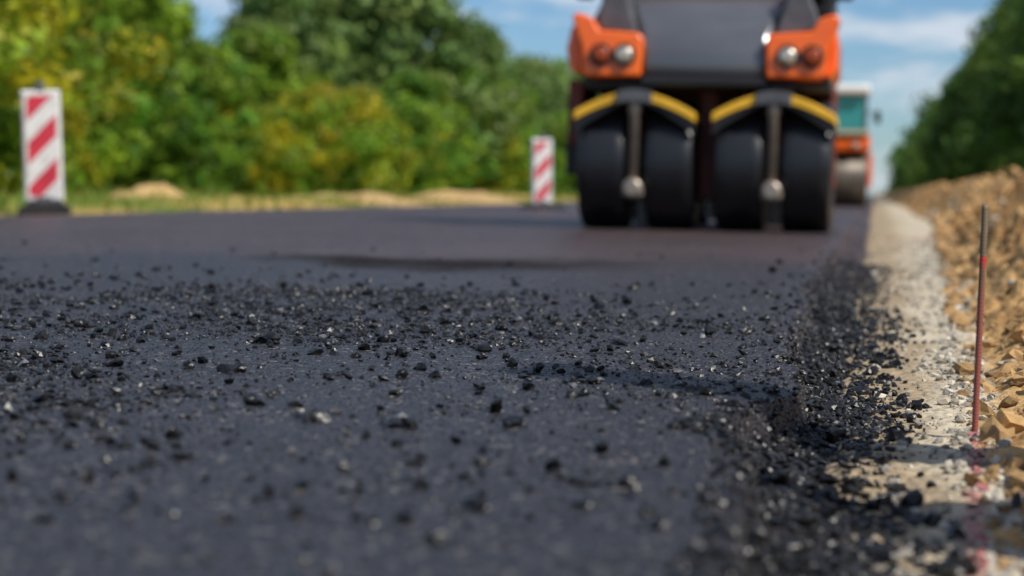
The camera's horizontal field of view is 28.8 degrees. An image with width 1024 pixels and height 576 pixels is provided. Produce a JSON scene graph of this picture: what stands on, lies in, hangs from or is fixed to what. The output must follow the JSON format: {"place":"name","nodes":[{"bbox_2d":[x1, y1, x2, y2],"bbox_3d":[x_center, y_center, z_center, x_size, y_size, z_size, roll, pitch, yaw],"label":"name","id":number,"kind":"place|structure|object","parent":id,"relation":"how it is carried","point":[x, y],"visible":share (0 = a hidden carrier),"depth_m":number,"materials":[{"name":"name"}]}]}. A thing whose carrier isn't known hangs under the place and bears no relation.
{"place":"outdoors","nodes":[
{"label":"outdoors","id":0,"kind":"place"},
{"bbox_2d":[0,183,577,215],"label":"verge grass","id":1,"kind":"structure","parent":0,"point":[81,194],"depth_m":25.42,"materials":[{"name":"green plant"}]},
{"bbox_2d":[0,195,878,575],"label":"asphalt road","id":2,"kind":"structure","parent":0,"point":[482,245],"depth_m":2.65,"materials":[{"name":"grey asphalt"}]},
{"bbox_2d":[0,260,800,575],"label":"asphalt crumbs","id":3,"kind":"object","parent":2,"relation":"on","point":[404,514],"visible":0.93,"depth_m":3.19,"materials":[{"name":"black asphalt"}]},
{"bbox_2d":[0,240,801,529],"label":"asphalt lumps","id":4,"kind":"object","parent":2,"relation":"on","point":[269,339],"visible":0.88,"depth_m":3.20,"materials":[{"name":"black asphalt"}]},
{"bbox_2d":[519,134,565,208],"bbox_3d":[0.424,-1.605,27.625,0.410,1.067,0.714,-1,3,-24],"label":"striped guide board","id":5,"kind":"object","parent":2,"relation":"on","point":[542,172],"visible":0.89,"depth_m":27.59,"materials":[{"name":"white paint"}]},
{"bbox_2d":[566,0,851,232],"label":"pneumatic tyre roller","id":6,"kind":"object","parent":2,"relation":"on","point":[722,114],"visible":1,"depth_m":14.11,"materials":[{"name":"rubber"}]},
{"bbox_2d":[834,84,880,207],"bbox_3d":[7.348,-3.314,46.785,2.540,2.850,4.905,2,3,10],"label":"drum roller","id":7,"kind":"object","parent":2,"relation":"on","point":[853,168],"visible":0.45,"depth_m":44.60,"materials":[{"name":"metal"}]},
{"bbox_2d":[0,171,1023,575],"bbox_3d":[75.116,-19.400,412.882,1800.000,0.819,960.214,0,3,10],"label":"ground","id":8,"kind":"structure","parent":0,"point":[892,217],"depth_m":5.12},
{"bbox_2d":[19,81,71,214],"bbox_3d":[-3.902,-1.163,16.543,0.423,1.101,0.737,-2,3,-14],"label":"striped guide board","id":9,"kind":"object","parent":8,"relation":"on","point":[42,149],"visible":0.99,"depth_m":16.52,"materials":[{"name":"white paint"}]},
{"bbox_2d":[0,53,96,196],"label":"shrub","id":10,"kind":"object","parent":8,"relation":"on","point":[9,167],"visible":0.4,"depth_m":34.16,"materials":[{"name":"green plant"}]},
{"bbox_2d":[0,0,102,193],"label":"deciduous tree","id":11,"kind":"object","parent":8,"relation":"on","point":[24,37],"visible":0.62,"depth_m":35.18,"materials":[{"name":"green plant"}]},
{"bbox_2d":[2,64,120,194],"bbox_3d":[-9.021,-2.796,37.970,3.480,3.024,3.510,2,3,37],"label":"shrub","id":12,"kind":"object","parent":8,"relation":"on","point":[83,177],"visible":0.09,"depth_m":38.05,"materials":[{"name":"green plant"}]},
{"bbox_2d":[1,0,174,177],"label":"deciduous tree","id":13,"kind":"object","parent":8,"relation":"on","point":[124,52],"visible":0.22,"depth_m":39.63,"materials":[{"name":"green plant"}]},
{"bbox_2d":[72,100,150,193],"bbox_3d":[-8.728,-2.931,41.892,2.594,2.466,1.889,0,3,8],"label":"shrub","id":14,"kind":"object","parent":8,"relation":"on","point":[115,128],"visible":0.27,"depth_m":41.60,"materials":[{"name":"green plant"}]},
{"bbox_2d":[47,0,190,189],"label":"deciduous tree","id":15,"kind":"object","parent":8,"relation":"on","point":[146,106],"visible":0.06,"depth_m":43.07,"materials":[{"name":"green plant"}]},
{"bbox_2d":[109,183,184,197],"bbox_3d":[-4.233,-1.026,23.107,1.560,0.392,1.440,0,3,10],"label":"sand heap","id":16,"kind":"object","parent":8,"relation":"on","point":[144,189],"visible":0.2,"depth_m":22.86,"materials":[{"name":"beige sand"}]},
{"bbox_2d":[88,0,230,189],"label":"deciduous tree","id":17,"kind":"object","parent":8,"relation":"on","point":[134,11],"visible":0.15,"depth_m":46.77,"materials":[{"name":"green plant"}]},
{"bbox_2d":[112,101,209,190],"bbox_3d":[-8.044,-3.172,45.907,2.711,2.578,1.975,-1,3,-16],"label":"shrub","id":18,"kind":"object","parent":8,"relation":"on","point":[148,174],"visible":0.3,"depth_m":45.61,"materials":[{"name":"green plant"}]},
{"bbox_2d":[102,0,266,184],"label":"deciduous tree","id":19,"kind":"object","parent":8,"relation":"on","point":[225,88],"visible":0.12,"depth_m":49.68,"materials":[{"name":"green plant"}]},
{"bbox_2d":[151,94,253,194],"bbox_3d":[-7.061,-3.028,43.956,2.593,2.466,1.889,1,3,23],"label":"shrub","id":20,"kind":"object","parent":8,"relation":"on","point":[182,117],"visible":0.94,"depth_m":43.66,"materials":[{"name":"green plant"}]},
{"bbox_2d":[165,32,261,195],"bbox_3d":[-8.005,-4.383,51.788,3.169,4.595,4.350,0,3,7],"label":"deciduous tree","id":21,"kind":"object","parent":8,"relation":"on","point":[241,93],"visible":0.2,"depth_m":51.47,"materials":[{"name":"green plant"}]},
{"bbox_2d":[206,99,316,195],"bbox_3d":[-7.397,-3.497,51.826,4.539,3.108,3.384,0,3,-3],"label":"shrub","id":22,"kind":"object","parent":8,"relation":"on","point":[281,150],"visible":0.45,"depth_m":51.84,"materials":[{"name":"green plant"}]},
{"bbox_2d":[217,17,334,129],"bbox_3d":[-8.326,-5.816,65.688,4.809,6.276,6.602,-2,4,-42],"label":"deciduous tree","id":23,"kind":"object","parent":8,"relation":"on","point":[271,55],"visible":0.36,"depth_m":64.87,"materials":[{"name":"green plant"}]},
{"bbox_2d":[222,103,346,194],"bbox_3d":[-6.498,-3.588,53.691,3.752,2.823,3.128,-2,3,-32],"label":"shrub","id":24,"kind":"object","parent":8,"relation":"on","point":[277,117],"visible":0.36,"depth_m":53.69,"materials":[{"name":"green plant"}]},
{"bbox_2d":[211,0,376,132],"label":"deciduous tree","id":25,"kind":"object","parent":8,"relation":"on","point":[305,17],"visible":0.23,"depth_m":72.98,"materials":[{"name":"green plant"}]},
{"bbox_2d":[259,77,396,194],"bbox_3d":[-5.275,-3.889,54.889,4.188,3.780,4.152,0,3,1],"label":"shrub","id":26,"kind":"object","parent":8,"relation":"on","point":[317,105],"visible":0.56,"depth_m":54.55,"materials":[{"name":"green plant"}]},
{"bbox_2d":[287,19,373,70],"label":"deciduous tree","id":27,"kind":"object","parent":8,"relation":"on","point":[350,55],"visible":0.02,"depth_m":87.36,"materials":[{"name":"green plant"}]},
{"bbox_2d":[306,82,419,193],"bbox_3d":[-4.563,-4.081,57.925,4.121,3.906,4.086,2,3,30],"label":"shrub","id":28,"kind":"object","parent":8,"relation":"on","point":[366,105],"visible":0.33,"depth_m":57.22,"materials":[{"name":"green plant"}]},
{"bbox_2d":[312,192,430,205],"bbox_3d":[-2.507,-1.363,30.917,2.640,0.265,5.280,0,3,10],"label":"sand heap","id":29,"kind":"object","parent":8,"relation":"on","point":[389,200],"visible":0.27,"depth_m":30.29,"materials":[{"name":"beige sand"}]},
{"bbox_2d":[287,0,464,191],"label":"deciduous tree","id":30,"kind":"object","parent":8,"relation":"on","point":[357,11],"visible":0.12,"depth_m":79.72,"materials":[{"name":"green plant"}]},
{"bbox_2d":[345,19,470,98],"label":"deciduous tree","id":31,"kind":"object","parent":8,"relation":"on","point":[424,64],"visible":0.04,"depth_m":89.12,"materials":[{"name":"green plant"}]},
{"bbox_2d":[353,126,480,194],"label":"shrub","id":32,"kind":"object","parent":8,"relation":"on","point":[426,188],"visible":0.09,"depth_m":69.84,"materials":[{"name":"green plant"}]},
{"bbox_2d":[379,91,470,194],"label":"shrub","id":33,"kind":"object","parent":8,"relation":"on","point":[411,112],"visible":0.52,"depth_m":65.46,"materials":[{"name":"green plant"}]},
{"bbox_2d":[315,0,536,163],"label":"deciduous tree","id":34,"kind":"object","parent":8,"relation":"on","point":[396,47],"visible":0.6,"depth_m":78.21,"materials":[{"name":"green plant"}]},
{"bbox_2d":[376,65,487,191],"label":"deciduous tree","id":35,"kind":"object","parent":8,"relation":"on","point":[432,89],"visible":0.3,"depth_m":73.31,"materials":[{"name":"green plant"}]},
{"bbox_2d":[425,117,503,191],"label":"shrub","id":36,"kind":"object","parent":8,"relation":"on","point":[482,151],"visible":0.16,"depth_m":74.50,"materials":[{"name":"green plant"}]},
{"bbox_2d":[406,190,522,203],"bbox_3d":[-1.059,-1.696,37.760,2.880,0.324,5.280,0,3,10],"label":"sand heap","id":37,"kind":"object","parent":8,"relation":"on","point":[450,195],"visible":0.49,"depth_m":36.74,"materials":[{"name":"beige sand"}]},
{"bbox_2d":[418,62,531,190],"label":"deciduous tree","id":38,"kind":"object","parent":8,"relation":"on","point":[483,82],"visible":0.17,"depth_m":80.92,"materials":[{"name":"green plant"}]},
{"bbox_2d":[418,15,565,191],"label":"deciduous tree","id":39,"kind":"object","parent":8,"relation":"on","point":[492,46],"visible":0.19,"depth_m":90.42,"materials":[{"name":"green plant"}]},
{"bbox_2d":[459,124,539,192],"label":"shrub","id":40,"kind":"object","parent":8,"relation":"on","point":[510,166],"visible":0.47,"depth_m":78.95,"materials":[{"name":"green plant"}]},
{"bbox_2d":[483,78,567,191],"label":"deciduous tree","id":41,"kind":"object","parent":8,"relation":"on","point":[529,116],"visible":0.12,"depth_m":87.18,"materials":[{"name":"green plant"}]},
{"bbox_2d":[507,50,568,123],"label":"deciduous tree","id":42,"kind":"object","parent":8,"relation":"on","point":[533,67],"visible":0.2,"depth_m":102.63,"materials":[{"name":"green plant"}]},
{"bbox_2d":[512,127,566,191],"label":"shrub","id":43,"kind":"object","parent":8,"relation":"on","point":[558,158],"visible":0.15,"depth_m":87.10,"materials":[{"name":"green plant"}]},
{"bbox_2d":[537,110,576,192],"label":"shrub","id":44,"kind":"object","parent":8,"relation":"on","point":[569,181],"visible":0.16,"depth_m":94.99,"materials":[{"name":"green plant"}]},
{"bbox_2d":[534,56,599,193],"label":"deciduous tree","id":45,"kind":"object","parent":8,"relation":"on","point":[563,69],"visible":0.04,"depth_m":118.83,"materials":[{"name":"green plant"}]},
{"bbox_2d":[665,250,1000,575],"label":"edge rubble","id":46,"kind":"object","parent":8,"relation":"on","point":[861,542],"visible":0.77,"depth_m":2.50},
{"bbox_2d":[742,302,978,575],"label":"edge lumps","id":47,"kind":"object","parent":8,"relation":"on","point":[957,557],"visible":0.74,"depth_m":2.21,"materials":[{"name":"black asphalt"}]},
{"bbox_2d":[881,91,949,191],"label":"distant woodland","id":48,"kind":"object","parent":8,"relation":"on","point":[910,170],"visible":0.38,"depth_m":227.16,"materials":[{"name":"green plant"}]},
{"bbox_2d":[918,96,954,183],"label":"deciduous tree","id":49,"kind":"object","parent":8,"relation":"on","point":[928,158],"visible":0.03,"depth_m":180.38,"materials":[{"name":"green plant"}]},
{"bbox_2d":[931,90,949,180],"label":"deciduous tree","id":50,"kind":"object","parent":8,"relation":"on","point":[936,159],"depth_m":167.67,"materials":[{"name":"green plant"}]},
{"bbox_2d":[871,235,1023,575],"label":"shoulder gravel","id":51,"kind":"structure","parent":8,"relation":"on","point":[982,553],"depth_m":2.82,"materials":[{"name":"beige gravel"}]},
{"bbox_2d":[930,53,969,182],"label":"deciduous tree","id":52,"kind":"object","parent":8,"relation":"on","point":[934,125],"depth_m":154.36,"materials":[{"name":"green plant"}]},
{"bbox_2d":[924,54,986,181],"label":"deciduous tree","id":53,"kind":"object","parent":8,"relation":"on","point":[946,124],"visible":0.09,"depth_m":145.03,"materials":[{"name":"green plant"}]},
{"bbox_2d":[937,48,988,177],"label":"deciduous tree","id":54,"kind":"object","parent":8,"relation":"on","point":[952,89],"visible":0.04,"depth_m":136.38,"materials":[{"name":"green plant"}]},
{"bbox_2d":[911,167,1023,574],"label":"clay clods","id":55,"kind":"object","parent":8,"relation":"on","point":[1003,422],"visible":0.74,"depth_m":5.23,"materials":[{"name":"clay"},{"name":"earth"}]},
{"bbox_2d":[947,83,994,178],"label":"deciduous tree","id":56,"kind":"object","parent":8,"relation":"on","point":[955,157],"visible":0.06,"depth_m":127.64,"materials":[{"name":"green plant"}]},
{"bbox_2d":[942,2,1009,177],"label":"deciduous tree","id":57,"kind":"object","parent":8,"relation":"on","point":[980,61],"visible":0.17,"depth_m":106.88,"materials":[{"name":"green plant"}]},
{"bbox_2d":[971,204,987,432],"bbox_3d":[0.664,0.064,2.830,0.010,0.366,0.011,2,4,10],"label":"steel marker rod","id":58,"kind":"object","parent":8,"relation":"on","point":[980,313],"visible":0.94,"depth_m":2.83,"materials":[{"name":"brown metal"}]},
{"bbox_2d":[966,0,1023,169],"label":"deciduous tree","id":59,"kind":"object","parent":8,"relation":"on","point":[1007,111],"visible":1,"depth_m":77.30,"materials":[{"name":"green plant"}]},
{"bbox_2d":[966,0,1023,175],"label":"deciduous tree","id":60,"kind":"object","parent":8,"relation":"on","point":[994,39],"visible":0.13,"depth_m":99.81,"materials":[{"name":"green plant"}]},
{"bbox_2d":[972,0,1023,169],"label":"deciduous tree","id":61,"kind":"object","parent":8,"relation":"on","point":[1011,8],"visible":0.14,"depth_m":93.53,"materials":[{"name":"green plant"}]},
{"bbox_2d":[982,1,1023,164],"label":"deciduous tree","id":62,"kind":"object","parent":8,"relation":"on","point":[1010,51],"visible":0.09,"depth_m":84.46,"materials":[{"name":"green plant"}]},
{"bbox_2d":[1011,491,1022,510],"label":"asphalt chunks","id":63,"kind":"object","parent":8,"relation":"on","point":[1016,502],"visible":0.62,"depth_m":2.20,"materials":[{"name":"black asphalt"}]},
{"bbox_2d":[171,0,996,194],"label":"sky","id":64,"kind":"structure","parent":0,"point":[902,49],"materials":[{"name":"blue"}]}
]}

